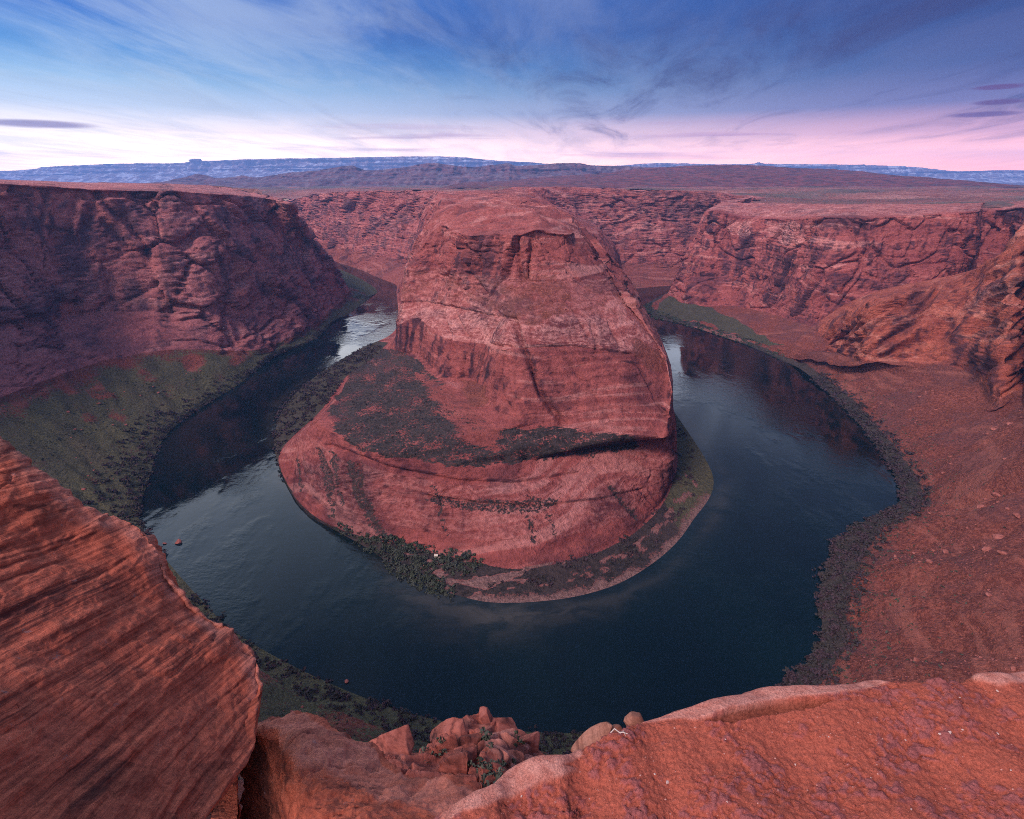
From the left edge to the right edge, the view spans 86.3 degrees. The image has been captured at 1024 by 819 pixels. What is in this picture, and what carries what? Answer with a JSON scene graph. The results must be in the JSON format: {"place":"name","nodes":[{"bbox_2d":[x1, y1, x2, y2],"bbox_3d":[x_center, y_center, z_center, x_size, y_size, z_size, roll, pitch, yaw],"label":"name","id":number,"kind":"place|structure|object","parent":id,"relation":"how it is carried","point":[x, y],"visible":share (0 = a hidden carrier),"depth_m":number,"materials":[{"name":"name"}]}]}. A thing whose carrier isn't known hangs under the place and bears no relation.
{"place":"outdoors","nodes":[
{"label":"outdoors","id":0,"kind":"place"},
{"bbox_2d":[0,179,376,525],"bbox_3d":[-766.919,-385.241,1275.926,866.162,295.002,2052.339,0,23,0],"label":"canyon wall","id":1,"kind":"structure","parent":0,"point":[128,278],"depth_m":824.12,"materials":[{"name":"stone"}]},
{"bbox_2d":[82,329,325,553],"bbox_3d":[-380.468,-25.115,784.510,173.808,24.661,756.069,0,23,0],"label":"brush","id":2,"kind":"object","parent":1,"relation":"on","point":[150,473],"visible":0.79,"depth_m":598.95,"materials":[{"name":"green plant"}]},
{"bbox_2d":[3,330,418,814],"bbox_3d":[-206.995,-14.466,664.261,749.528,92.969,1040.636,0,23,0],"label":"sage scrub","id":3,"kind":"object","parent":1,"relation":"on","point":[136,456],"visible":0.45,"depth_m":647.90,"materials":[{"name":"green plant"}]},
{"bbox_2d":[137,526,582,818],"bbox_3d":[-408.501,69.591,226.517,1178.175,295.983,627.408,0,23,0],"label":"overlook cliff","id":4,"kind":"structure","parent":0,"point":[277,698],"depth_m":322.42,"materials":[{"name":"red stone"}]},
{"bbox_2d":[0,436,262,818],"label":"bedded rock slab","id":5,"kind":"structure","parent":4,"relation":"on","point":[131,685],"depth_m":3.30,"materials":[{"name":"red stone"}]},
{"bbox_2d":[264,661,270,670],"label":"shrub","id":6,"kind":"object","parent":4,"relation":"on","point":[268,667],"visible":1,"depth_m":351.70,"materials":[{"name":"plant"}]},
{"bbox_2d":[332,704,345,710],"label":"shrub","id":7,"kind":"object","parent":4,"relation":"on","point":[341,706],"visible":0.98,"depth_m":324.81,"materials":[{"name":"green plant"}]},
{"bbox_2d":[239,710,474,818],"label":"rounded rock shoulder","id":8,"kind":"object","parent":4,"relation":"on","point":[302,765],"visible":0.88,"depth_m":4.82},
{"bbox_2d":[365,696,372,703],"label":"shrub","id":9,"kind":"object","parent":4,"relation":"on","point":[367,701],"visible":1,"depth_m":335.39,"materials":[{"name":"green plant"}]},
{"bbox_2d":[188,593,576,754],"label":"brush","id":10,"kind":"object","parent":4,"relation":"on","point":[297,686],"visible":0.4,"depth_m":336.63,"materials":[{"name":"green plant"}]},
{"bbox_2d":[381,697,389,708],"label":"shrub","id":11,"kind":"object","parent":4,"relation":"on","point":[383,699],"visible":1,"depth_m":335.33,"materials":[{"name":"green plant"}]},
{"bbox_2d":[382,723,391,731],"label":"shrub","id":12,"kind":"object","parent":4,"relation":"on","point":[385,726],"visible":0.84,"depth_m":310.04,"materials":[{"name":"plant"}]},
{"bbox_2d":[397,708,409,716],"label":"shrub","id":13,"kind":"object","parent":4,"relation":"on","point":[401,712],"visible":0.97,"depth_m":327.69,"materials":[{"name":"green plant"}]},
{"bbox_2d":[409,712,416,720],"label":"shrub","id":14,"kind":"object","parent":4,"relation":"on","point":[412,716],"visible":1,"depth_m":323.62,"materials":[{"name":"green plant"}]},
{"bbox_2d":[412,729,417,739],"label":"shrub","id":15,"kind":"object","parent":4,"relation":"on","point":[413,734],"visible":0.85,"depth_m":304.36,"materials":[{"name":"green plant"}]},
{"bbox_2d":[384,713,544,790],"bbox_3d":[-1.775,27.712,35.243,17.158,38.867,20.648,-16,28,-32],"label":"broken rock outcrop","id":16,"kind":"object","parent":4,"relation":"on","point":[462,750],"visible":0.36,"depth_m":31.49,"materials":[{"name":"stone"}]},
{"bbox_2d":[369,724,414,757],"bbox_3d":[-7.397,21.182,33.080,2.988,1.225,3.657,2,37,-13],"label":"outcrop boulder","id":17,"kind":"object","parent":16,"relation":"on","point":[397,742],"visible":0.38,"depth_m":33.55,"materials":[{"name":"stone"}]},
{"bbox_2d":[430,717,467,741],"bbox_3d":[-4.174,22.642,36.541,2.762,1.739,3.605,-13,39,-2],"label":"outcrop boulder","id":18,"kind":"object","parent":16,"relation":"on","point":[457,727],"visible":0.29,"depth_m":36.92,"materials":[{"name":"stone"}]},
{"bbox_2d":[461,715,474,723],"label":"outcrop boulder","id":19,"kind":"object","parent":16,"relation":"on","point":[467,718],"visible":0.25,"depth_m":38.51,"materials":[{"name":"stone"}]},
{"bbox_2d":[420,726,524,786],"bbox_3d":[-2.626,20.178,29.463,12.111,11.970,12.225,-20,31,-39],"label":"outcrop scrub","id":20,"kind":"object","parent":16,"relation":"on","point":[485,737],"visible":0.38,"depth_m":30.47,"materials":[{"name":"green plant"}]},
{"bbox_2d":[478,706,492,723],"bbox_3d":[-1.923,22.286,39.212,1.327,1.444,1.649,-20,30,-38],"label":"outcrop boulder","id":21,"kind":"object","parent":16,"relation":"on","point":[485,716],"visible":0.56,"depth_m":38.88,"materials":[{"name":"stone"}]},
{"bbox_2d":[491,717,517,732],"bbox_3d":[-0.634,22.977,38.726,2.144,1.560,2.265,23,30,-23],"label":"outcrop boulder","id":22,"kind":"object","parent":16,"relation":"on","point":[503,723],"visible":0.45,"depth_m":38.85,"materials":[{"name":"stone"}]},
{"bbox_2d":[508,750,524,763],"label":"outcrop boulder","id":23,"kind":"object","parent":16,"relation":"on","point":[518,755],"visible":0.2,"depth_m":33.28,"materials":[{"name":"stone"}]},
{"bbox_2d":[519,731,539,754],"bbox_3d":[0.957,22.993,36.689,1.804,2.846,2.802,-26,29,23],"label":"outcrop boulder","id":24,"kind":"object","parent":16,"relation":"on","point":[532,740],"visible":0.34,"depth_m":36.56,"materials":[{"name":"stone"}]},
{"bbox_2d":[553,739,561,748],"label":"shrub","id":25,"kind":"object","parent":4,"relation":"on","point":[558,744],"visible":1,"depth_m":303.96,"materials":[{"name":"green plant"}]},
{"bbox_2d":[553,730,563,736],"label":"shrub","id":26,"kind":"object","parent":4,"relation":"on","point":[558,733],"visible":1,"depth_m":315.31,"materials":[{"name":"green plant"}]},
{"bbox_2d":[287,190,493,291],"bbox_3d":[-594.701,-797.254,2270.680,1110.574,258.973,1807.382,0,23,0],"label":"canyon wall","id":27,"kind":"structure","parent":0,"point":[374,233],"depth_m":1859.85,"materials":[{"name":"red stone"}]},
{"bbox_2d":[151,163,655,187],"bbox_3d":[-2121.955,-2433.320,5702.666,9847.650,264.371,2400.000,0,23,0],"label":"hills","id":28,"kind":"structure","parent":0,"point":[437,174],"depth_m":5682.78,"materials":[{"name":"blue stone"}]},
{"bbox_2d":[274,187,713,602],"bbox_3d":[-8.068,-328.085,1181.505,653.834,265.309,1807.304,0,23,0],"label":"horseshoe mesa","id":29,"kind":"structure","parent":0,"point":[583,365],"depth_m":532.70,"materials":[{"name":"red stone"}]},
{"bbox_2d":[271,343,381,477],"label":"brush","id":30,"kind":"object","parent":29,"relation":"on","point":[323,375],"visible":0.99,"depth_m":797.70,"materials":[{"name":"green plant"}]},
{"bbox_2d":[333,522,484,598],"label":"brush","id":31,"kind":"object","parent":29,"relation":"on","point":[460,566],"visible":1,"depth_m":454.21,"materials":[{"name":"green plant"}]},
{"bbox_2d":[435,576,448,582],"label":"shrub","id":32,"kind":"object","parent":29,"relation":"on","point":[438,578],"visible":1,"depth_m":434.78,"materials":[{"name":"green plant"}]},
{"bbox_2d":[301,349,629,530],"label":"scrub","id":33,"kind":"object","parent":29,"relation":"on","point":[404,417],"visible":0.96,"depth_m":561.39,"materials":[{"name":"green plant"}]},
{"bbox_2d":[487,426,697,587],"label":"brush","id":34,"kind":"object","parent":29,"relation":"on","point":[621,539],"visible":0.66,"depth_m":466.26,"materials":[{"name":"green plant"}]},
{"bbox_2d":[0,156,1023,182],"bbox_3d":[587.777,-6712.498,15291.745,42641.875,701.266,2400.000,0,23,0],"label":"mountains","id":35,"kind":"structure","parent":0,"point":[136,173],"depth_m":15417.98,"materials":[{"name":"stone"}]},
{"bbox_2d":[0,0,1023,200],"label":"sky","id":36,"kind":"structure","parent":0,"point":[930,84],"materials":[{"name":"blue"}]},
{"bbox_2d":[139,262,901,732],"bbox_3d":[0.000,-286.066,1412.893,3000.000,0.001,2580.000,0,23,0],"label":"river water","id":37,"kind":"structure","parent":0,"point":[717,600],"depth_m":446.58,"materials":[{"name":"blue liquid"}]},
{"bbox_2d":[216,183,1023,207],"bbox_3d":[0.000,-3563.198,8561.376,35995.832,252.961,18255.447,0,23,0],"label":"plateau ground","id":38,"kind":"structure","parent":0,"point":[991,197],"depth_m":1988.84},
{"bbox_2d":[525,186,786,287],"bbox_3d":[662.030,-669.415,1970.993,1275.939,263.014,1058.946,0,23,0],"label":"canyon wall","id":39,"kind":"structure","parent":0,"point":[650,234],"depth_m":1641.91,"materials":[{"name":"red stone"}]},
{"bbox_2d":[434,671,1023,818],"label":"crumbling rock ledge","id":40,"kind":"object","parent":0,"point":[980,776],"visible":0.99,"depth_m":2.40,"materials":[{"name":"stone"}]},
{"bbox_2d":[571,722,611,751],"bbox_3d":[0.450,1.812,2.967,0.288,0.086,0.159,-40,42,11],"label":"boulder","id":41,"kind":"object","parent":40,"relation":"on","point":[593,734],"visible":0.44,"depth_m":2.97,"materials":[{"name":"brown stone"}]},
{"bbox_2d":[612,724,621,731],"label":"perched boulder","id":42,"kind":"object","parent":40,"relation":"on","point":[617,726],"visible":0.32,"depth_m":2.97,"materials":[{"name":"brown stone"}]},
{"bbox_2d":[623,711,643,725],"bbox_3d":[0.650,1.685,2.936,0.101,0.132,0.095,9,26,-16],"label":"perched boulder","id":43,"kind":"object","parent":40,"relation":"on","point":[631,718],"visible":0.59,"depth_m":2.90,"materials":[{"name":"brown stone"}]},
{"bbox_2d":[501,690,1022,817],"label":"ledge grit","id":44,"kind":"object","parent":40,"relation":"on","point":[781,763],"visible":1,"depth_m":2.36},
{"bbox_2d":[441,165,1023,187],"bbox_3d":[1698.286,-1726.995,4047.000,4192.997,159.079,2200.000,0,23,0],"label":"mesa hill","id":45,"kind":"structure","parent":0,"point":[731,176],"depth_m":3420.82,"materials":[{"name":"stone"}]},
{"bbox_2d":[646,197,1023,362],"bbox_3d":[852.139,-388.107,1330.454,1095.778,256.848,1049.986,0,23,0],"label":"canyon butte","id":46,"kind":"object","parent":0,"point":[769,274],"visible":0.76,"depth_m":1062.88,"materials":[{"name":"red stone"}]},
{"bbox_2d":[643,302,784,357],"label":"brush","id":47,"kind":"object","parent":46,"relation":"on","point":[677,319],"visible":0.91,"depth_m":1146.18,"materials":[{"name":"green plant"}]},
{"bbox_2d":[745,222,1023,685],"bbox_3d":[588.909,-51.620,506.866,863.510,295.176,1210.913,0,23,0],"label":"canyon wall","id":48,"kind":"structure","parent":0,"point":[966,329],"depth_m":547.30,"materials":[{"name":"red stone"}]},
{"bbox_2d":[782,673,791,681],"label":"shrub","id":49,"kind":"object","parent":48,"relation":"on","point":[787,675],"visible":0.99,"depth_m":351.90,"materials":[{"name":"plant"}]},
{"bbox_2d":[782,666,796,682],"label":"shrub","id":50,"kind":"object","parent":48,"relation":"on","point":[791,678],"visible":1,"depth_m":351.14,"materials":[{"name":"plant"}]},
{"bbox_2d":[785,669,798,677],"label":"shrub","id":51,"kind":"object","parent":48,"relation":"on","point":[792,672],"visible":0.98,"depth_m":354.71,"materials":[{"name":"plant"}]},
{"bbox_2d":[791,664,803,670],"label":"shrub","id":52,"kind":"object","parent":48,"relation":"on","point":[795,667],"visible":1,"depth_m":358.75,"materials":[{"name":"plant"}]},
{"bbox_2d":[800,675,810,683],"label":"shrub","id":53,"kind":"object","parent":48,"relation":"on","point":[805,681],"visible":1,"depth_m":344.11,"materials":[{"name":"plant"}]},
{"bbox_2d":[812,668,822,676],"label":"shrub","id":54,"kind":"object","parent":48,"relation":"on","point":[818,672],"visible":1,"depth_m":348.86,"materials":[{"name":"plant"}]},
{"bbox_2d":[810,653,824,662],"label":"shrub","id":55,"kind":"object","parent":48,"relation":"on","point":[820,655],"visible":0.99,"depth_m":364.27,"materials":[{"name":"plant"}]},
{"bbox_2d":[811,630,825,636],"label":"shrub","id":56,"kind":"object","parent":48,"relation":"on","point":[821,632],"visible":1,"depth_m":385.78,"materials":[{"name":"plant"}]},
{"bbox_2d":[814,594,828,603],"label":"shrub","id":57,"kind":"object","parent":48,"relation":"on","point":[815,596],"visible":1,"depth_m":415.52,"materials":[{"name":"plant"}]},
{"bbox_2d":[817,571,831,577],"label":"shrub","id":58,"kind":"object","parent":48,"relation":"on","point":[822,574],"visible":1,"depth_m":441.09,"materials":[{"name":"plant"}]},
{"bbox_2d":[816,601,833,610],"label":"shrub","id":59,"kind":"object","parent":48,"relation":"on","point":[821,603],"visible":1,"depth_m":405.35,"materials":[{"name":"plant"}]},
{"bbox_2d":[821,625,830,630],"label":"shrub","id":60,"kind":"object","parent":48,"relation":"on","point":[823,627],"visible":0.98,"depth_m":387.98,"materials":[{"name":"plant"}]},
{"bbox_2d":[822,668,832,674],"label":"shrub","id":61,"kind":"object","parent":48,"relation":"on","point":[827,670],"visible":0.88,"depth_m":347.21,"materials":[{"name":"plant"}]},
{"bbox_2d":[822,674,833,680],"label":"shrub","id":62,"kind":"object","parent":48,"relation":"on","point":[828,677],"visible":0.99,"depth_m":341.14,"materials":[{"name":"plant"}]},
{"bbox_2d":[820,638,836,644],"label":"shrub","id":63,"kind":"object","parent":48,"relation":"on","point":[824,641],"visible":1,"depth_m":375.38,"materials":[{"name":"plant"}]},
{"bbox_2d":[828,592,837,598],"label":"shrub","id":64,"kind":"object","parent":48,"relation":"on","point":[834,595],"visible":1,"depth_m":413.46,"materials":[{"name":"plant"}]},
{"bbox_2d":[833,676,839,684],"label":"shrub","id":65,"kind":"object","parent":48,"relation":"on","point":[835,679],"visible":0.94,"depth_m":334.78,"materials":[{"name":"plant"}]},
{"bbox_2d":[833,648,841,655],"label":"shrub","id":66,"kind":"object","parent":48,"relation":"on","point":[836,653],"visible":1,"depth_m":362.30,"materials":[{"name":"plant"}]},
{"bbox_2d":[843,621,852,631],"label":"shrub","id":67,"kind":"object","parent":48,"relation":"on","point":[849,630],"visible":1,"depth_m":379.78,"materials":[{"name":"plant"}]},
{"bbox_2d":[842,608,856,614],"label":"shrub","id":68,"kind":"object","parent":48,"relation":"on","point":[849,611],"visible":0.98,"depth_m":393.04,"materials":[{"name":"plant"}]},
{"bbox_2d":[846,625,856,631],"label":"shrub","id":69,"kind":"object","parent":48,"relation":"on","point":[853,628],"visible":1,"depth_m":379.18,"materials":[{"name":"plant"}]},
{"bbox_2d":[775,372,932,685],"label":"brush","id":70,"kind":"object","parent":48,"relation":"on","point":[902,495],"visible":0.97,"depth_m":512.14,"materials":[{"name":"green plant"}]},
{"bbox_2d":[848,620,861,633],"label":"shrub","id":71,"kind":"object","parent":48,"relation":"on","point":[859,624],"visible":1,"depth_m":377.58,"materials":[{"name":"plant"}]},
{"bbox_2d":[852,639,860,646],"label":"shrub","id":72,"kind":"object","parent":48,"relation":"on","point":[857,641],"visible":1,"depth_m":366.48,"materials":[{"name":"plant"}]},
{"bbox_2d":[857,585,869,591],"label":"shrub","id":73,"kind":"object","parent":48,"relation":"on","point":[861,587],"visible":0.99,"depth_m":411.46,"materials":[{"name":"plant"}]},
{"bbox_2d":[863,540,881,548],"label":"shrub","id":74,"kind":"object","parent":48,"relation":"on","point":[869,541],"visible":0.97,"depth_m":459.79,"materials":[{"name":"green plant"}]},
{"bbox_2d":[811,365,1005,683],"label":"dry scrub","id":75,"kind":"object","parent":48,"relation":"on","point":[886,631],"visible":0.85,"depth_m":422.17,"materials":[{"name":"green plant"}]},
{"bbox_2d":[810,359,1023,682],"bbox_3d":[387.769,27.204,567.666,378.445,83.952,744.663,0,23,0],"label":"scree stones","id":76,"kind":"object","parent":48,"relation":"on","point":[951,540],"visible":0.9,"depth_m":422.17,"materials":[{"name":"stone"}]},
{"bbox_2d":[982,546,991,551],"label":"boulder","id":77,"kind":"object","parent":48,"relation":"on","point":[986,548],"visible":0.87,"depth_m":392.62,"materials":[{"name":"stone"}]},
{"bbox_2d":[992,492,1000,496],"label":"boulder","id":78,"kind":"object","parent":48,"relation":"on","point":[995,494],"visible":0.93,"depth_m":463.23,"materials":[{"name":"stone"}]},
{"bbox_2d":[992,534,1004,538],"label":"boulder","id":79,"kind":"object","parent":48,"relation":"on","point":[998,536],"visible":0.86,"depth_m":411.25,"materials":[{"name":"stone"}]},
{"bbox_2d":[997,550,1007,554],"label":"boulder","id":80,"kind":"object","parent":48,"relation":"on","point":[1001,552],"visible":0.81,"depth_m":372.85,"materials":[{"name":"stone"}]},
{"bbox_2d":[1013,512,1020,517],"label":"boulder","id":81,"kind":"object","parent":48,"relation":"on","point":[1017,515],"visible":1,"depth_m":414.73,"materials":[{"name":"stone"}]}
]}

